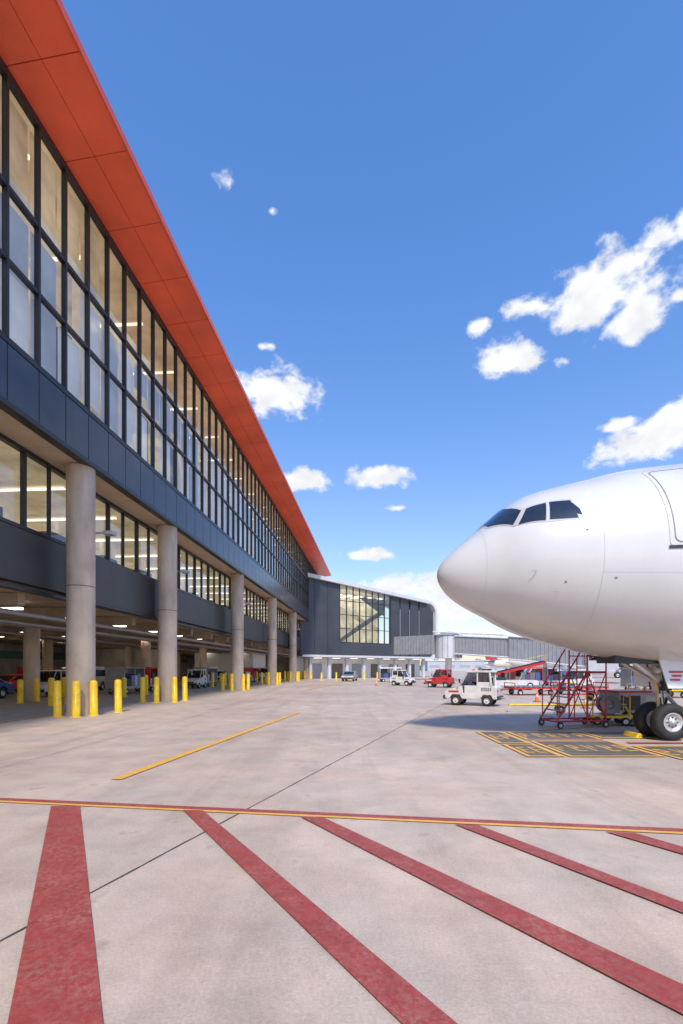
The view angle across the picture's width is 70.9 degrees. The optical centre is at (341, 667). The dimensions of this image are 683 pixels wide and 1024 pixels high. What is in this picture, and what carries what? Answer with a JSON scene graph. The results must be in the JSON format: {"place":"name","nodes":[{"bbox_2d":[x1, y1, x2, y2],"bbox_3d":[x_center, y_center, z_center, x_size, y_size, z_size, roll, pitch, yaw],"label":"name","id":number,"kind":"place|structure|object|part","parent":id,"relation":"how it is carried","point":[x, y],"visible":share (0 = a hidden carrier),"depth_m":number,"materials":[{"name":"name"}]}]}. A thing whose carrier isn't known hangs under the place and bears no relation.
{"place":"outdoors","nodes":[
{"label":"outdoors","id":0,"kind":"place"},
{"bbox_2d":[16,667,55,673],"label":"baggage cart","id":1,"kind":"object","parent":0,"point":[19,670],"visible":0.02,"depth_m":42.59,"materials":[{"name":"red metal"}]},
{"bbox_2d":[0,677,286,720],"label":"service road","id":2,"kind":"structure","parent":0,"point":[10,709],"depth_m":27.17,"materials":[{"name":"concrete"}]},
{"bbox_2d":[0,678,13,697],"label":"parked car","id":3,"kind":"object","parent":2,"relation":"on","point":[6,688],"visible":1,"depth_m":30.12,"materials":[{"name":"blue metal"}]},
{"bbox_2d":[0,674,22,693],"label":"parked car","id":4,"kind":"object","parent":2,"relation":"on","point":[11,678],"visible":0.09,"depth_m":35.08,"materials":[{"name":"red metal"}]},
{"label":"windows and lamps","id":5,"kind":"part","parent":4,"relation":"part of","materials":[{"name":"black glass"}]},
{"bbox_2d":[15,679,23,703],"bbox_3d":[-17.245,1.253,25.768,0.435,1.300,0.435,0,0,-12],"label":"bollard","id":6,"kind":"object","parent":2,"relation":"on","point":[20,682],"visible":0.99,"depth_m":25.65,"materials":[{"name":"yellow metal"}]},
{"bbox_2d":[32,679,38,701],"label":"bollard","id":7,"kind":"object","parent":2,"relation":"on","point":[35,690],"visible":0.98,"depth_m":27.16,"materials":[{"name":"yellow metal"}]},
{"bbox_2d":[46,678,54,705],"bbox_3d":[-14.554,1.193,24.079,0.435,1.420,0.435,0,-1,44],"label":"bollard","id":8,"kind":"object","parent":2,"relation":"on","point":[50,690],"visible":0.83,"depth_m":23.95,"materials":[{"name":"yellow metal"}]},
{"bbox_2d":[40,669,65,695],"bbox_3d":[-19.779,0.969,32.534,1.840,1.857,2.950,0,0,4],"label":"baggage tractor","id":9,"kind":"object","parent":2,"relation":"on","point":[46,675],"visible":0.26,"depth_m":32.21,"materials":[{"name":"white metal"}]},
{"bbox_2d":[62,677,65,696],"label":"bollard","id":10,"kind":"object","parent":2,"relation":"on","point":[63,686],"visible":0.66,"depth_m":31.73,"materials":[{"name":"yellow metal"}]},
{"bbox_2d":[65,667,104,689],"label":"tractor","id":11,"kind":"object","parent":2,"relation":"on","point":[100,675],"visible":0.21,"depth_m":40.65,"materials":[{"name":"white metal"}]},
{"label":"windows and lamps","id":12,"kind":"part","parent":11,"relation":"part of","materials":[{"name":"black glass"}]},
{"bbox_2d":[122,677,126,697],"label":"bollard","id":13,"kind":"object","parent":2,"relation":"on","point":[124,686],"visible":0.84,"depth_m":30.94,"materials":[{"name":"yellow metal"}]},
{"bbox_2d":[104,667,145,693],"bbox_3d":[-16.078,0.915,35.281,1.600,1.970,3.953,0,0,4],"label":"baggage cart","id":14,"kind":"object","parent":2,"relation":"on","point":[132,675],"visible":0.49,"depth_m":34.63,"materials":[{"name":"grey metal"}]},
{"bbox_2d":[0,643,288,680],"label":"ground floor walls","id":15,"kind":"structure","parent":2,"relation":"on","point":[11,658],"depth_m":57.79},
{"bbox_2d":[0,409,305,656],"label":"soffits and ceiling","id":16,"kind":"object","parent":15,"relation":"on","point":[19,611],"visible":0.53,"depth_m":26.49,"materials":[{"name":"concrete"}]},
{"bbox_2d":[135,667,157,690],"bbox_3d":[-15.892,0.915,39.378,1.600,1.970,3.953,0,0,4],"label":"baggage cart","id":17,"kind":"object","parent":2,"relation":"on","point":[151,672],"visible":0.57,"depth_m":38.73,"materials":[{"name":"red metal"}]},
{"bbox_2d":[144,675,148,694],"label":"bollard","id":18,"kind":"object","parent":2,"relation":"on","point":[146,678],"visible":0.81,"depth_m":33.93,"materials":[{"name":"yellow metal"}]},
{"bbox_2d":[184,668,206,688],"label":"baggage tractor","id":19,"kind":"object","parent":2,"relation":"on","point":[197,677],"visible":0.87,"depth_m":44.75,"materials":[{"name":"white metal"}]},
{"bbox_2d":[194,667,217,686],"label":"baggage cart","id":20,"kind":"object","parent":2,"relation":"on","point":[209,672],"visible":0.45,"depth_m":50.03,"materials":[{"name":"grey metal"}]},
{"bbox_2d":[211,673,213,686],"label":"bollard","id":21,"kind":"object","parent":2,"relation":"on","point":[212,679],"visible":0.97,"depth_m":47.92,"materials":[{"name":"yellow metal"}]},
{"bbox_2d":[244,671,251,681],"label":"parked car","id":22,"kind":"object","parent":2,"relation":"on","point":[246,672],"visible":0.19,"depth_m":61.76,"materials":[{"name":"metal"}]},
{"bbox_2d":[244,667,258,681],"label":"baggage cart","id":23,"kind":"object","parent":2,"relation":"on","point":[252,670],"visible":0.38,"depth_m":65.56,"materials":[{"name":"red metal"}]},
{"bbox_2d":[258,667,266,679],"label":"tractor","id":24,"kind":"object","parent":2,"relation":"on","point":[263,669],"visible":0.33,"depth_m":73.65,"materials":[{"name":"white metal"}]},
{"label":"windows and lamps","id":25,"kind":"part","parent":24,"relation":"part of","materials":[{"name":"black glass"}]},
{"bbox_2d":[0,670,682,1023],"bbox_3d":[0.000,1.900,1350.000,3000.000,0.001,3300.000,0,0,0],"label":"ground","id":26,"kind":"structure","parent":0,"point":[205,928],"depth_m":4.97,"materials":[{"name":"concrete"}]},
{"bbox_2d":[51,680,63,716],"bbox_3d":[-11.077,1.193,18.717,0.435,1.420,0.435,0,0,44],"label":"bollard","id":27,"kind":"object","parent":26,"relation":"on","point":[57,698],"visible":1,"depth_m":18.60,"materials":[{"name":"yellow metal"}]},
{"bbox_2d":[70,681,81,717],"bbox_3d":[-10.228,1.193,18.508,0.435,1.420,0.435,1,0,31],"label":"bollard","id":28,"kind":"object","parent":26,"relation":"on","point":[76,691],"visible":1,"depth_m":18.39,"materials":[{"name":"yellow metal"}]},
{"bbox_2d":[88,680,99,715],"bbox_3d":[-9.847,1.193,19.077,0.435,1.420,0.435,0,1,13],"label":"bollard","id":29,"kind":"object","parent":26,"relation":"on","point":[93,685],"visible":0.99,"depth_m":18.96,"materials":[{"name":"yellow metal"}]},
{"bbox_2d":[113,679,123,712],"bbox_3d":[-9.593,1.193,20.616,0.435,1.420,0.435,-1,0,-5],"label":"bollard","id":30,"kind":"object","parent":26,"relation":"on","point":[118,694],"visible":0.99,"depth_m":20.49,"materials":[{"name":"yellow metal"}]},
{"bbox_2d":[139,677,145,702],"bbox_3d":[-10.982,1.193,26.524,0.435,1.420,0.435,0,1,25],"label":"bollard","id":31,"kind":"object","parent":26,"relation":"on","point":[142,690],"visible":0.99,"depth_m":26.41,"materials":[{"name":"yellow metal"}]},
{"bbox_2d":[152,677,160,702],"bbox_3d":[-10.185,1.193,26.433,0.435,1.420,0.435,0,-1,8],"label":"bollard","id":32,"kind":"object","parent":26,"relation":"on","point":[156,689],"visible":1,"depth_m":26.30,"materials":[{"name":"yellow metal"}]},
{"bbox_2d":[23,463,307,716],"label":"concrete columns","id":33,"kind":"structure","parent":26,"relation":"on","point":[81,573],"depth_m":26.94,"materials":[{"name":"grey concrete"}]},
{"bbox_2d":[0,56,317,620],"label":"curtain wall frame","id":34,"kind":"object","parent":33,"relation":"on","point":[9,83],"visible":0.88,"depth_m":21.69,"materials":[{"name":"black metal"}]},
{"bbox_2d":[0,337,308,619],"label":"spandrel panels","id":35,"kind":"object","parent":34,"relation":"attached to","point":[29,389],"visible":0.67,"depth_m":20.12,"materials":[{"name":"metal"}]},
{"bbox_2d":[286,527,313,604],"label":"curtain wall glass","id":36,"kind":"object","parent":34,"relation":"in","point":[312,571],"visible":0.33,"depth_m":70.41,"materials":[{"name":"glass"}]},
{"bbox_2d":[172,677,177,701],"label":"bollard","id":37,"kind":"object","parent":26,"relation":"on","point":[174,689],"visible":0.97,"depth_m":26.55,"materials":[{"name":"yellow metal"}]},
{"bbox_2d":[181,676,187,700],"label":"bollard","id":38,"kind":"object","parent":26,"relation":"on","point":[184,690],"visible":1,"depth_m":27.98,"materials":[{"name":"yellow metal"}]},
{"bbox_2d":[220,674,225,690],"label":"bollard","id":39,"kind":"object","parent":26,"relation":"on","point":[222,682],"visible":1,"depth_m":40.37,"materials":[{"name":"yellow metal"}]},
{"bbox_2d":[229,674,234,690],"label":"bollard","id":40,"kind":"object","parent":26,"relation":"on","point":[231,682],"visible":1,"depth_m":40.27,"materials":[{"name":"yellow metal"}]},
{"bbox_2d":[241,674,245,690],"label":"bollard","id":41,"kind":"object","parent":26,"relation":"on","point":[243,682],"visible":1,"depth_m":40.50,"materials":[{"name":"yellow metal"}]},
{"bbox_2d":[246,674,250,689],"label":"bollard","id":42,"kind":"object","parent":26,"relation":"on","point":[247,681],"visible":1,"depth_m":41.95,"materials":[{"name":"yellow metal"}]},
{"bbox_2d":[267,672,270,684],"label":"bollard","id":43,"kind":"object","parent":26,"relation":"on","point":[268,675],"visible":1,"depth_m":54.25,"materials":[{"name":"yellow metal"}]},
{"bbox_2d":[275,672,278,684],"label":"bollard","id":44,"kind":"object","parent":26,"relation":"on","point":[277,678],"visible":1,"depth_m":54.47,"materials":[{"name":"yellow metal"}]},
{"bbox_2d":[0,678,613,940],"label":"apron joints","id":45,"kind":"object","parent":26,"relation":"on","point":[197,835],"visible":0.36,"depth_m":5.43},
{"bbox_2d":[0,679,682,1023],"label":"apron markings","id":46,"kind":"object","parent":26,"relation":"on","point":[57,980],"visible":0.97,"depth_m":3.82,"materials":[{"name":"red paint"}]},
{"bbox_2d":[341,671,357,680],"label":"parked car","id":47,"kind":"object","parent":26,"relation":"on","point":[352,675],"visible":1,"depth_m":68.95,"materials":[{"name":"silver metal"}]},
{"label":"windows and lamps","id":48,"kind":"part","parent":47,"relation":"part of","materials":[{"name":"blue glass"}]},
{"bbox_2d":[277,656,424,678],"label":"ground floor walls","id":49,"kind":"structure","parent":26,"relation":"on","point":[328,667],"depth_m":90.63,"materials":[{"name":"grey metal"}]},
{"bbox_2d":[281,573,437,658],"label":"rounded shell","id":50,"kind":"object","parent":49,"relation":"on","point":[431,606],"visible":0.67,"depth_m":91.63},
{"bbox_2d":[300,578,432,656],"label":"concourse facade","id":51,"kind":"structure","parent":50,"relation":"on","point":[320,631],"depth_m":86.71,"materials":[{"name":"grey metal"}]},
{"bbox_2d":[372,667,401,681],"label":"baggage cart","id":52,"kind":"object","parent":26,"relation":"on","point":[383,674],"visible":0.65,"depth_m":65.43,"materials":[{"name":"grey metal"}]},
{"bbox_2d":[389,669,415,685],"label":"baggage tractor","id":53,"kind":"object","parent":26,"relation":"on","point":[398,677],"visible":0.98,"depth_m":51.62,"materials":[{"name":"white metal"}]},
{"bbox_2d":[424,668,454,687],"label":"baggage tractor","id":54,"kind":"object","parent":26,"relation":"on","point":[444,677],"visible":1,"depth_m":46.38,"materials":[{"name":"red metal"}]},
{"bbox_2d":[443,669,504,705],"bbox_3d":[6.816,0.969,24.565,2.950,1.857,1.840,0,0,28],"label":"baggage tractor","id":55,"kind":"object","parent":26,"relation":"on","point":[479,684],"visible":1,"depth_m":23.98,"materials":[{"name":"white metal"}]},
{"bbox_2d":[478,667,509,679],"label":"baggage cart","id":56,"kind":"object","parent":26,"relation":"on","point":[507,675],"visible":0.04,"depth_m":51.45,"materials":[{"name":"grey metal"}]},
{"bbox_2d":[478,657,513,668],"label":"passenger airliner","id":57,"kind":"object","parent":26,"relation":"on","point":[493,662],"visible":0.11,"depth_m":184.63,"materials":[{"name":"grey metal"}]},
{"bbox_2d":[394,631,629,671],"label":"jet bridge","id":58,"kind":"structure","parent":26,"relation":"on","point":[447,646],"depth_m":68.82,"materials":[{"name":"grey metal"}]},
{"bbox_2d":[486,655,545,689],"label":"belt loader","id":59,"kind":"object","parent":26,"relation":"on","point":[501,680],"visible":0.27,"depth_m":41.52,"materials":[{"name":"metal"}]},
{"bbox_2d":[420,659,632,670],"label":"distant terminal","id":60,"kind":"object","parent":26,"relation":"on","point":[457,665],"visible":0.22,"depth_m":290.00,"materials":[{"name":"grey metal"}]},
{"bbox_2d":[429,665,632,667],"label":"windows","id":61,"kind":"structure","parent":60,"relation":"in","point":[430,666],"depth_m":289.93,"materials":[{"name":"grey glass"}]},
{"bbox_2d":[510,667,542,685],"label":"baggage cart","id":62,"kind":"object","parent":26,"relation":"on","point":[528,675],"visible":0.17,"depth_m":51.45,"materials":[{"name":"grey metal"}]},
{"bbox_2d":[501,682,558,694],"bbox_3d":[12.850,1.462,33.952,4.305,0.876,1.800,0,0,-5],"label":"cargo dolly","id":63,"kind":"object","parent":26,"relation":"on","point":[511,690],"visible":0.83,"depth_m":33.57,"materials":[{"name":"red metal"}]},
{"bbox_2d":[533,691,540,701],"bbox_3d":[11.000,1.585,27.000,0.340,0.630,0.340,0,0,0],"label":"traffic cone","id":64,"kind":"object","parent":26,"relation":"on","point":[536,698],"visible":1,"depth_m":26.93,"materials":[{"name":"plastic"}]},
{"bbox_2d":[509,660,585,671],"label":"passenger airliner","id":65,"kind":"object","parent":26,"relation":"on","point":[517,663],"visible":0.03,"depth_m":130.18,"materials":[{"name":"grey metal"}]},
{"bbox_2d":[508,703,595,712],"bbox_3d":[9.499,1.644,20.174,4.695,0.507,0.702,0,0,15],"label":"tow bar","id":66,"kind":"object","parent":26,"relation":"on","point":[571,704],"visible":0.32,"depth_m":20.30,"materials":[{"name":"yellow metal"}]},
{"bbox_2d":[539,667,575,685],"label":"baggage cart","id":67,"kind":"object","parent":26,"relation":"on","point":[555,675],"visible":0.38,"depth_m":51.45,"materials":[{"name":"grey metal"}]},
{"bbox_2d":[437,464,682,740],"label":"passenger airliner","id":68,"kind":"object","parent":26,"relation":"on","point":[593,566],"visible":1,"depth_m":11.38,"materials":[{"name":"white metal"}]},
{"bbox_2d":[481,500,581,526],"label":"cockpit windows","id":69,"kind":"structure","parent":68,"relation":"in","point":[565,508],"depth_m":11.49,"materials":[{"name":"black glass"}]},
{"bbox_2d":[475,467,682,633],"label":"doors and seams","id":70,"kind":"structure","parent":68,"relation":"in","point":[522,511],"depth_m":11.35,"materials":[{"name":"metal"}]},
{"bbox_2d":[597,655,682,687],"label":"gear doors","id":71,"kind":"structure","parent":68,"relation":"in","point":[672,671],"depth_m":12.50,"materials":[{"name":"white metal"}]},
{"bbox_2d":[491,657,632,677],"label":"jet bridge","id":72,"kind":"structure","parent":26,"relation":"on","point":[617,673],"depth_m":91.17,"materials":[{"name":"metal"}]},
{"bbox_2d":[538,649,608,728],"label":"maintenance stairs","id":73,"kind":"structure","parent":26,"relation":"on","point":[583,720],"depth_m":15.34,"materials":[{"name":"red metal"}]},
{"bbox_2d":[556,668,594,689],"bbox_3d":[19.574,0.969,40.013,2.950,1.857,1.840,0,0,-10],"label":"baggage tractor","id":74,"kind":"object","parent":26,"relation":"on","point":[581,675],"visible":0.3,"depth_m":39.47,"materials":[{"name":"white metal"}]},
{"bbox_2d":[545,682,608,694],"bbox_3d":[16.650,1.462,34.552,4.305,0.876,1.800,0,0,-5],"label":"cargo dolly","id":75,"kind":"object","parent":26,"relation":"on","point":[584,687],"visible":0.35,"depth_m":33.84,"materials":[{"name":"red metal"}]},
{"bbox_2d":[588,694,631,725],"bbox_3d":[9.000,1.400,16.200,1.200,1.000,0.882,0,0,15],"label":"cable trolley","id":76,"kind":"object","parent":26,"relation":"on","point":[614,707],"visible":0.67,"depth_m":15.95,"materials":[{"name":"yellow metal"}]},
{"bbox_2d":[570,685,652,699],"bbox_3d":[15.449,1.462,28.039,4.305,0.876,1.800,0,0,4],"label":"cargo dolly","id":77,"kind":"object","parent":26,"relation":"on","point":[590,692],"visible":0.15,"depth_m":28.11,"materials":[{"name":"red metal"}]},
{"bbox_2d":[595,686,668,726],"bbox_3d":[10.600,0.963,16.192,5.585,1.938,3.426,0,0,-32],"label":"ground power unit","id":78,"kind":"object","parent":26,"relation":"on","point":[640,696],"visible":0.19,"depth_m":16.46,"materials":[{"name":"grey metal"}]},
{"bbox_2d":[623,731,642,737],"bbox_3d":[8.040,1.835,13.149,0.216,0.130,0.802,0,0,0],"label":"wheel chock","id":79,"kind":"object","parent":26,"relation":"on","point":[632,734],"visible":0.96,"depth_m":13.15,"materials":[{"name":"yellow rubber"}]},
{"bbox_2d":[627,683,682,697],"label":"cargo dolly","id":80,"kind":"object","parent":26,"relation":"on","point":[671,693],"visible":0.3,"depth_m":30.59,"materials":[{"name":"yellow metal"}]},
{"bbox_2d":[340,589,388,655],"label":"concourse interior","id":81,"kind":"object","parent":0,"point":[356,618],"visible":0.56,"depth_m":92.98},
{"bbox_2d":[61,0,682,665],"label":"sky","id":82,"kind":"structure","parent":0,"point":[433,249],"materials":[{"name":"blue"}]},
{"bbox_2d":[525,668,551,673],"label":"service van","id":83,"kind":"object","parent":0,"point":[532,669],"visible":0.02,"depth_m":73.12,"materials":[{"name":"white metal"}]},
{"bbox_2d":[614,667,664,688],"bbox_3d":[23.573,0.915,38.000,3.953,1.970,1.600,0,0,0],"label":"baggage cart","id":84,"kind":"object","parent":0,"point":[626,675],"visible":0.14,"depth_m":37.90,"materials":[{"name":"grey metal"}]},
{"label":"end walls","id":85,"kind":"object","parent":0,"visible":0},
{"bbox_2d":[0,75,286,631],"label":"interior rooms","id":86,"kind":"object","parent":85,"relation":"attached to","point":[10,489],"visible":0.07,"depth_m":26.24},
{"bbox_2d":[0,84,288,589],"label":"roller shades","id":87,"kind":"object","parent":86,"relation":"attached to","point":[18,228],"visible":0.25,"depth_m":18.36,"materials":[{"name":"beige fabric"}]},
{"bbox_2d":[0,0,330,576],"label":"red roof overhang","id":88,"kind":"object","parent":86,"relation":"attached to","point":[44,56],"visible":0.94,"depth_m":19.01,"materials":[{"name":"red metal"}]},
{"bbox_2d":[0,433,299,651],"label":"mezzanine facade","id":89,"kind":"structure","parent":85,"relation":"attached to","point":[30,557],"depth_m":23.21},
{"bbox_2d":[96,530,299,629],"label":"wall floodlights","id":90,"kind":"object","parent":89,"relation":"attached to","point":[108,533],"depth_m":20.29,"materials":[{"name":"grey metal"}]},
{"bbox_2d":[297,621,298,636],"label":"mezzanine glass","id":91,"kind":"object","parent":89,"relation":"in","point":[297,628],"visible":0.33,"depth_m":80.80,"materials":[{"name":"glass"}]}
]}

